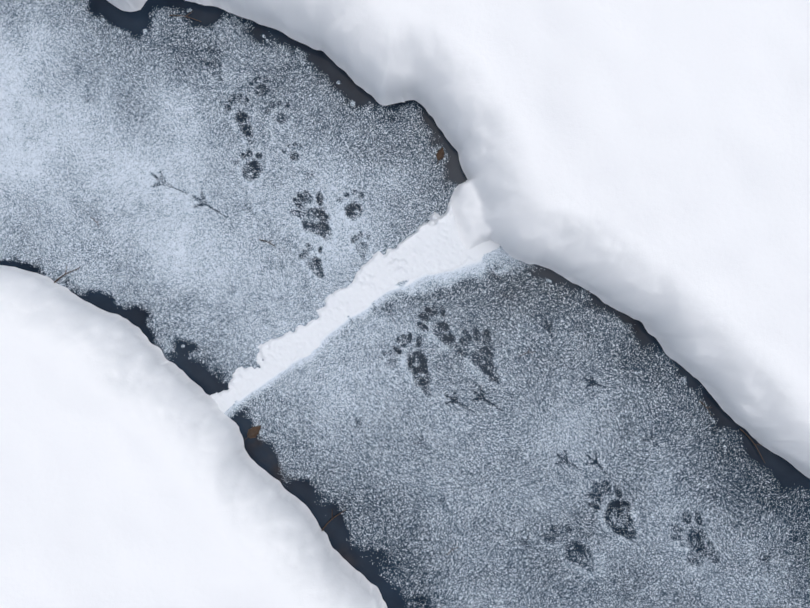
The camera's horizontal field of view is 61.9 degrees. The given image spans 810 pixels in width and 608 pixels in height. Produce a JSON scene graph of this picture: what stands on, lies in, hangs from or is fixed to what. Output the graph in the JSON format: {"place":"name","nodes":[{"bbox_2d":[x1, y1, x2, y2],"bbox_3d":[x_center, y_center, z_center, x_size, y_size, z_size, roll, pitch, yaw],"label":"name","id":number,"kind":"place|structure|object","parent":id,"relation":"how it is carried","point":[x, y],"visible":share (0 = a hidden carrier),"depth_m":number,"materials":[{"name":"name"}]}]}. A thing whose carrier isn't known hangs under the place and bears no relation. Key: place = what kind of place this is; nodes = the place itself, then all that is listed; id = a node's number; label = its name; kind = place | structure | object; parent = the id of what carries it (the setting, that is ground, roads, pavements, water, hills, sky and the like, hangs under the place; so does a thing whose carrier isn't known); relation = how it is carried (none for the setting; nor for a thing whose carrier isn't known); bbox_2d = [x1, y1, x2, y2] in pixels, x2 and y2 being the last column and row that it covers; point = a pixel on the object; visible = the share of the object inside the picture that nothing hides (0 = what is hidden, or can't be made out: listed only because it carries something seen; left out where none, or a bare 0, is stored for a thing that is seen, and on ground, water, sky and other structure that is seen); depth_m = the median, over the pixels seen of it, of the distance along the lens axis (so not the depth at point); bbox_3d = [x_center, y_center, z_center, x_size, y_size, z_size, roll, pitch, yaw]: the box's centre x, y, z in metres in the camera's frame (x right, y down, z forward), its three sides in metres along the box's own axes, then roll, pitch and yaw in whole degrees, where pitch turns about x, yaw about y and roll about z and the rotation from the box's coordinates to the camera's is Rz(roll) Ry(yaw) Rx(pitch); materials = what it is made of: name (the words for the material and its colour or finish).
{"place":"outdoors","nodes":[
{"label":"outdoors","id":0,"kind":"place"},
{"label":"ground","id":1,"kind":"structure","parent":0,"visible":0},
{"bbox_2d":[0,0,809,607],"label":"ice","id":2,"kind":"structure","parent":1,"relation":"on","point":[590,450],"depth_m":1.00,"materials":[{"name":"grey ice"}]},
{"bbox_2d":[54,266,79,282],"bbox_3d":[-0.502,-0.046,0.993,0.048,0.002,0.014,-32,90,0],"label":"twig","id":3,"kind":"object","parent":2,"relation":"on","point":[65,274],"visible":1,"depth_m":0.99,"materials":[{"name":"wood"}]},
{"bbox_2d":[169,11,200,21],"bbox_3d":[-0.323,-0.427,0.995,0.048,0.002,0.014,11,90,0],"label":"twig","id":4,"kind":"object","parent":2,"relation":"on","point":[184,16],"visible":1,"depth_m":0.99,"materials":[{"name":"wood"}]},
{"bbox_2d":[245,425,260,439],"bbox_3d":[-0.224,0.190,0.994,0.017,0.005,0.030,23,90,0],"label":"dead leaf","id":5,"kind":"object","parent":2,"relation":"on","point":[253,432],"visible":1,"depth_m":0.99,"materials":[{"name":"brown plant"}]},
{"bbox_2d":[321,509,345,530],"bbox_3d":[-0.110,0.314,0.994,0.048,0.002,0.015,-42,90,0],"label":"twig","id":6,"kind":"object","parent":2,"relation":"on","point":[330,520],"visible":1,"depth_m":0.99,"materials":[{"name":"wood"}]},
{"bbox_2d":[210,185,500,412],"bbox_3d":[-0.053,0.007,0.992,0.590,0.018,0.163,-43,90,0],"label":"snow strip","id":7,"kind":"object","parent":2,"relation":"on","point":[434,245],"visible":0.69,"depth_m":0.99,"materials":[{"name":"white snow"}]},
{"bbox_2d":[436,147,444,163],"bbox_3d":[0.052,-0.219,0.993,0.013,0.005,0.024,-1,90,0],"label":"dead leaf","id":8,"kind":"object","parent":2,"relation":"on","point":[440,154],"visible":1,"depth_m":0.99,"materials":[{"name":"brown plant"}]},
{"bbox_2d":[740,428,764,462],"bbox_3d":[0.518,0.204,0.993,0.018,0.002,0.062,-37,90,0],"label":"twig","id":9,"kind":"object","parent":2,"relation":"on","point":[752,441],"visible":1,"depth_m":0.99,"materials":[{"name":"wood"}]},
{"bbox_2d":[0,0,809,607],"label":"snow banks","id":10,"kind":"object","parent":1,"relation":"on","point":[646,162],"visible":1,"depth_m":0.88,"materials":[{"name":"white snow"}]}
]}

